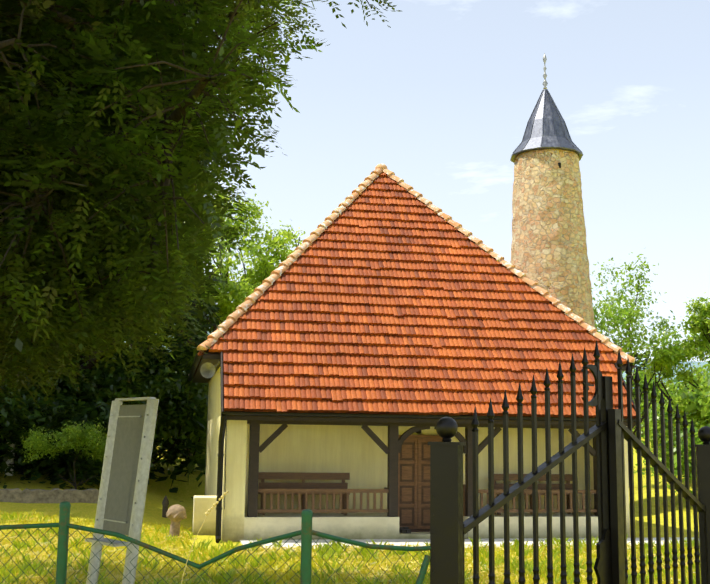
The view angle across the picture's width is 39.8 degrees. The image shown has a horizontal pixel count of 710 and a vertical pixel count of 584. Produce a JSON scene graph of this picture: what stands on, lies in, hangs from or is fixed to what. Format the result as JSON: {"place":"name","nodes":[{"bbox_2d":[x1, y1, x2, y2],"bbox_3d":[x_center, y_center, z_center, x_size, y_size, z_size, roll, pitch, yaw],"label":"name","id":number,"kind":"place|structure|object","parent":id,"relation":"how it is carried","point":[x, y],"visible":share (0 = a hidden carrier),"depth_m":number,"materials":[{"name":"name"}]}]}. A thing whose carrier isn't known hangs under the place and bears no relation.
{"place":"outdoors","nodes":[
{"label":"outdoors","id":0,"kind":"place"},
{"bbox_2d":[39,278,224,501],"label":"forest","id":1,"kind":"object","parent":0,"point":[189,463],"depth_m":29.90,"materials":[{"name":"green plant"}]},
{"bbox_2d":[47,84,227,465],"bbox_3d":[-8.693,-2.450,30.632,10.104,16.418,8.728,2,-9,-10],"label":"forest tree","id":2,"kind":"object","parent":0,"point":[90,365],"depth_m":28.80,"materials":[{"name":"green plant"}]},
{"bbox_2d":[122,321,209,445],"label":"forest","id":3,"kind":"object","parent":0,"point":[200,342],"depth_m":49.48,"materials":[{"name":"green plant"}]},
{"bbox_2d":[121,183,239,356],"bbox_3d":[-9.096,-0.574,36.913,8.009,13.895,7.086,-5,-10,34],"label":"forest tree","id":4,"kind":"object","parent":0,"point":[224,226],"depth_m":37.50,"materials":[{"name":"green plant"}]},
{"bbox_2d":[141,240,229,448],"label":"forest tree","id":5,"kind":"object","parent":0,"point":[218,282],"depth_m":42.20,"materials":[{"name":"green plant"}]},
{"bbox_2d":[130,201,266,458],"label":"forest tree","id":6,"kind":"object","parent":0,"point":[226,306],"depth_m":41.38,"materials":[{"name":"green plant"}]},
{"bbox_2d":[0,523,430,568],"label":"fence rail","id":7,"kind":"object","parent":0,"point":[233,550],"visible":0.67,"depth_m":6.28,"materials":[{"name":"green metal"}]},
{"bbox_2d":[0,527,429,583],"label":"chain link fence","id":8,"kind":"object","parent":7,"relation":"hanging from","point":[187,565],"visible":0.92,"depth_m":6.32,"materials":[{"name":"green metal"}]},
{"bbox_2d":[141,185,304,352],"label":"forest tree","id":9,"kind":"object","parent":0,"point":[277,242],"depth_m":46.10,"materials":[{"name":"green plant"}]},
{"bbox_2d":[0,426,698,583],"bbox_3d":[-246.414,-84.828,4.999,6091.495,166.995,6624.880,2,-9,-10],"label":"lawn","id":10,"kind":"structure","parent":0,"point":[157,492],"depth_m":24.72,"materials":[{"name":"green plant"}]},
{"bbox_2d":[5,442,14,475],"bbox_3d":[-9.406,4.548,26.760,0.240,1.084,0.240,2,-9,-10],"label":"trunk","id":11,"kind":"object","parent":10,"relation":"on","point":[12,445],"visible":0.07,"depth_m":26.67,"materials":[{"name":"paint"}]},
{"bbox_2d":[0,357,58,471],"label":"bush","id":12,"kind":"object","parent":10,"relation":"on","point":[15,418],"depth_m":25.48,"materials":[{"name":"green plant"}]},
{"bbox_2d":[0,488,98,502],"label":"stone wall","id":13,"kind":"structure","parent":10,"relation":"on","point":[26,495],"depth_m":22.54,"materials":[{"name":"grey stone"}]},
{"bbox_2d":[1,353,102,480],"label":"bush","id":14,"kind":"object","parent":10,"relation":"on","point":[62,390],"depth_m":27.04,"materials":[{"name":"green plant"}]},
{"bbox_2d":[0,390,111,489],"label":"hedge","id":15,"kind":"object","parent":10,"relation":"on","point":[82,409],"visible":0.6,"depth_m":25.10,"materials":[{"name":"green plant"}]},
{"bbox_2d":[15,418,106,488],"bbox_3d":[-6.893,4.178,24.189,2.895,2.140,2.785,2,-9,-10],"label":"tree","id":16,"kind":"object","parent":10,"relation":"on","point":[81,436],"depth_m":23.94,"materials":[{"name":"green plant"}]},
{"bbox_2d":[0,353,181,486],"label":"bush","id":17,"kind":"object","parent":10,"relation":"on","point":[127,386],"depth_m":28.11,"materials":[{"name":"green plant"}]},
{"bbox_2d":[3,320,198,466],"bbox_3d":[-9.692,3.541,31.259,10.093,6.598,9.894,2,-9,-10],"label":"tree","id":18,"kind":"object","parent":10,"relation":"on","point":[176,457],"depth_m":32.24,"materials":[{"name":"green plant"}]},
{"bbox_2d":[85,397,158,583],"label":"information board","id":19,"kind":"object","parent":10,"relation":"on","point":[125,470],"visible":0.98,"depth_m":9.91,"materials":[{"name":"metal"}]},
{"bbox_2d":[37,334,208,481],"bbox_3d":[-6.655,4.108,30.285,5.982,5.598,6.318,2,-9,-10],"label":"tree","id":20,"kind":"object","parent":10,"relation":"on","point":[197,389],"depth_m":29.19,"materials":[{"name":"green plant"}]},
{"bbox_2d":[73,341,206,468],"bbox_3d":[-8.448,3.818,34.481,9.738,7.947,8.008,2,-9,-10],"label":"bush","id":21,"kind":"object","parent":10,"relation":"on","point":[171,458],"depth_m":33.79,"materials":[{"name":"green plant"}]},
{"bbox_2d":[162,496,168,517],"bbox_3d":[-4.442,5.050,22.977,0.160,0.560,0.152,2,-9,-10],"label":"tombstone","id":22,"kind":"object","parent":10,"relation":"on","point":[165,502],"visible":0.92,"depth_m":22.93,"materials":[{"name":"grey stone"}]},
{"bbox_2d":[0,0,346,417],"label":"ash tree","id":23,"kind":"object","parent":10,"relation":"on","point":[141,27],"depth_m":7.67,"materials":[{"name":"green plant"}]},
{"bbox_2d":[348,0,400,27],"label":"leaves","id":24,"kind":"object","parent":23,"relation":"attached to","point":[371,5],"depth_m":9.77,"materials":[{"name":"green plant"}]},
{"bbox_2d":[166,504,186,537],"bbox_3d":[-3.460,4.466,18.979,0.401,0.706,0.403,2,-9,-10],"label":"gravestone","id":25,"kind":"object","parent":10,"relation":"on","point":[176,515],"visible":0.98,"depth_m":18.89,"materials":[{"name":"stone"}]},
{"bbox_2d":[148,366,207,472],"bbox_3d":[-5.413,4.807,33.403,7.160,6.024,5.640,2,-9,-10],"label":"bush","id":26,"kind":"object","parent":10,"relation":"on","point":[202,441],"depth_m":32.28,"materials":[{"name":"green plant"}]},
{"bbox_2d":[181,490,228,583],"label":"grass stalks","id":27,"kind":"object","parent":10,"relation":"on","point":[214,504],"depth_m":2.38,"materials":[{"name":"yellow plant"}]},
{"bbox_2d":[55,501,430,583],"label":"fence posts","id":28,"kind":"object","parent":10,"relation":"on","point":[306,543],"visible":1,"depth_m":6.37,"materials":[{"name":"green metal"}]},
{"bbox_2d":[0,516,700,583],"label":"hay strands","id":29,"kind":"object","parent":10,"relation":"on","point":[162,576],"visible":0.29,"depth_m":15.18},
{"bbox_2d":[192,495,597,539],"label":"wall","id":30,"kind":"structure","parent":10,"relation":"on","point":[355,526],"depth_m":19.29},
{"bbox_2d":[258,472,596,515],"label":"wooden benches","id":31,"kind":"object","parent":30,"relation":"on","point":[303,490],"visible":0.77,"depth_m":19.71,"materials":[{"name":"brown wood"}]},
{"bbox_2d":[205,367,629,541],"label":"mosque walls","id":32,"kind":"structure","parent":10,"relation":"on","point":[358,454],"depth_m":20.28,"materials":[{"name":"beige paint"}]},
{"bbox_2d":[200,361,219,377],"bbox_3d":[-2.877,1.552,20.013,0.375,0.432,0.448,-3,-9,22],"label":"loudspeaker","id":33,"kind":"object","parent":32,"relation":"attached to","point":[207,370],"visible":0.98,"depth_m":19.89,"materials":[{"name":"grey plastic"}]},
{"bbox_2d":[224,420,226,508],"bbox_3d":[-2.619,2.750,19.322,0.066,2.925,1.031,3,-9,-15],"label":"speaker cable","id":34,"kind":"object","parent":32,"relation":"attached to","point":[225,461],"visible":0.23,"depth_m":18.76,"materials":[{"name":"black rubber"}]},
{"bbox_2d":[399,527,410,532],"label":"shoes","id":35,"kind":"object","parent":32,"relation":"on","point":[404,530],"visible":0.42,"depth_m":19.47,"materials":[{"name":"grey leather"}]},
{"bbox_2d":[192,202,635,424],"bbox_3d":[0.753,0.035,24.706,9.190,6.567,10.324,2,-9,-10],"label":"roof structure","id":36,"kind":"object","parent":32,"relation":"on","point":[214,358],"visible":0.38,"depth_m":19.36,"materials":[{"name":"brown wood"}]},
{"bbox_2d":[193,172,635,418],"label":"roof tiles","id":37,"kind":"object","parent":36,"relation":"on","point":[384,293],"visible":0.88,"depth_m":21.02,"materials":[{"name":"orange tile"}]},
{"bbox_2d":[188,164,634,375],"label":"roof ridge tiles","id":38,"kind":"object","parent":37,"relation":"on","point":[233,317],"visible":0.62,"depth_m":22.66,"materials":[{"name":"beige tile"}]},
{"bbox_2d":[188,353,641,542],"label":"gutters and downpipes","id":39,"kind":"object","parent":32,"relation":"attached to","point":[196,361],"visible":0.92,"depth_m":18.72,"materials":[{"name":"black metal"}]},
{"bbox_2d":[411,529,429,531],"bbox_3d":[1.356,4.859,19.995,0.760,0.015,0.520,2,-9,-10],"label":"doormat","id":40,"kind":"object","parent":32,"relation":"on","point":[420,530],"visible":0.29,"depth_m":19.89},
{"bbox_2d":[398,435,442,528],"bbox_3d":[1.308,3.958,20.456,1.080,1.930,0.058,2,-9,-10],"label":"wooden door","id":41,"kind":"structure","parent":32,"relation":"in","point":[414,484],"depth_m":20.44,"materials":[{"name":"brown wood"}]},
{"bbox_2d":[226,419,634,516],"bbox_3d":[1.506,2.768,19.999,8.330,3.495,1.438,2,-9,-10],"label":"porch frame","id":42,"kind":"object","parent":32,"relation":"on","point":[392,450],"visible":0.44,"depth_m":19.44,"materials":[{"name":"brown wood"}]},
{"bbox_2d":[240,537,693,550],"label":"concrete path","id":43,"kind":"structure","parent":10,"relation":"on","point":[399,542],"depth_m":18.74,"materials":[{"name":"grey concrete"}]},
{"bbox_2d":[510,149,594,327],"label":"stone tower","id":44,"kind":"structure","parent":10,"relation":"on","point":[549,249],"depth_m":26.95,"materials":[{"name":"beige stone"}]},
{"bbox_2d":[510,89,582,162],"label":"tower roof","id":45,"kind":"structure","parent":44,"relation":"on","point":[546,127],"depth_m":27.71,"materials":[{"name":"grey metal"}]},
{"bbox_2d":[542,53,547,88],"bbox_3d":[5.514,-6.409,28.485,0.165,1.107,0.161,2,-9,-10],"label":"finial","id":46,"kind":"object","parent":45,"relation":"on","point":[544,83],"visible":0.96,"depth_m":28.44,"materials":[{"name":"grey metal"}]},
{"bbox_2d":[428,417,709,583],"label":"gate posts","id":47,"kind":"object","parent":10,"relation":"on","point":[446,509],"visible":0.9,"depth_m":6.45,"materials":[{"name":"black metal"}]},
{"bbox_2d":[463,340,627,583],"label":"gate leaf","id":48,"kind":"object","parent":47,"relation":"attached to","point":[601,400],"visible":1,"depth_m":7.31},
{"bbox_2d":[608,349,708,583],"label":"gate leaf","id":49,"kind":"object","parent":47,"relation":"attached to","point":[619,431],"visible":1,"depth_m":8.14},
{"bbox_2d":[590,252,696,476],"bbox_3d":[8.515,2.543,31.288,4.116,7.864,4.411,2,-9,-10],"label":"thin tree","id":50,"kind":"object","parent":10,"relation":"on","point":[617,320],"depth_m":31.03,"materials":[{"name":"green plant"}]},
{"bbox_2d":[622,366,676,438],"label":"tree","id":51,"kind":"object","parent":10,"relation":"on","point":[641,383],"depth_m":49.10,"materials":[{"name":"green plant"}]},
{"bbox_2d":[632,397,685,476],"bbox_3d":[11.575,5.666,35.306,4.967,4.055,5.177,2,-9,-10],"label":"bush","id":52,"kind":"object","parent":10,"relation":"on","point":[658,428],"visible":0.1,"depth_m":34.39,"materials":[{"name":"green plant"}]},
{"bbox_2d":[641,292,709,426],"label":"forest tree","id":53,"kind":"object","parent":10,"relation":"on","point":[699,322],"depth_m":30.84,"materials":[{"name":"green plant"}]},
{"bbox_2d":[643,374,709,499],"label":"tree","id":54,"kind":"object","parent":10,"relation":"on","point":[701,411],"depth_m":26.64,"materials":[{"name":"green plant"}]},
{"bbox_2d":[649,353,709,408],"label":"tree","id":55,"kind":"object","parent":10,"relation":"on","point":[700,369],"visible":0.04,"depth_m":41.23,"materials":[{"name":"green plant"}]},
{"bbox_2d":[659,384,706,479],"bbox_3d":[12.955,4.215,29.814,6.528,5.791,6.516,2,-9,-10],"label":"tree","id":56,"kind":"object","parent":10,"relation":"on","point":[681,427],"visible":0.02,"depth_m":31.16,"materials":[{"name":"green plant"}]},
{"bbox_2d":[684,330,709,360],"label":"forest tree","id":57,"kind":"object","parent":10,"relation":"on","point":[708,346],"visible":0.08,"depth_m":34.99,"materials":[{"name":"green plant"}]},
{"bbox_2d":[0,509,700,583],"bbox_3d":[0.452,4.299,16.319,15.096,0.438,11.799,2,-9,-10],"label":"grass","id":58,"kind":"structure","parent":0,"point":[267,566],"depth_m":15.25,"materials":[{"name":"green plant"}]},
{"bbox_2d":[162,320,709,388],"bbox_3d":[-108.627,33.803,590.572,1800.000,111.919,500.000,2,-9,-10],"label":"hill ridge","id":59,"kind":"structure","parent":0,"point":[688,362],"depth_m":667.99,"materials":[{"name":"green plant"}]},
{"bbox_2d":[196,0,709,361],"label":"sky","id":60,"kind":"structure","parent":0,"point":[443,97],"materials":[{"name":"blue"}]},
{"bbox_2d":[628,352,709,426],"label":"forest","id":61,"kind":"object","parent":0,"point":[639,366],"depth_m":54.01,"materials":[{"name":"green plant"}]}
]}

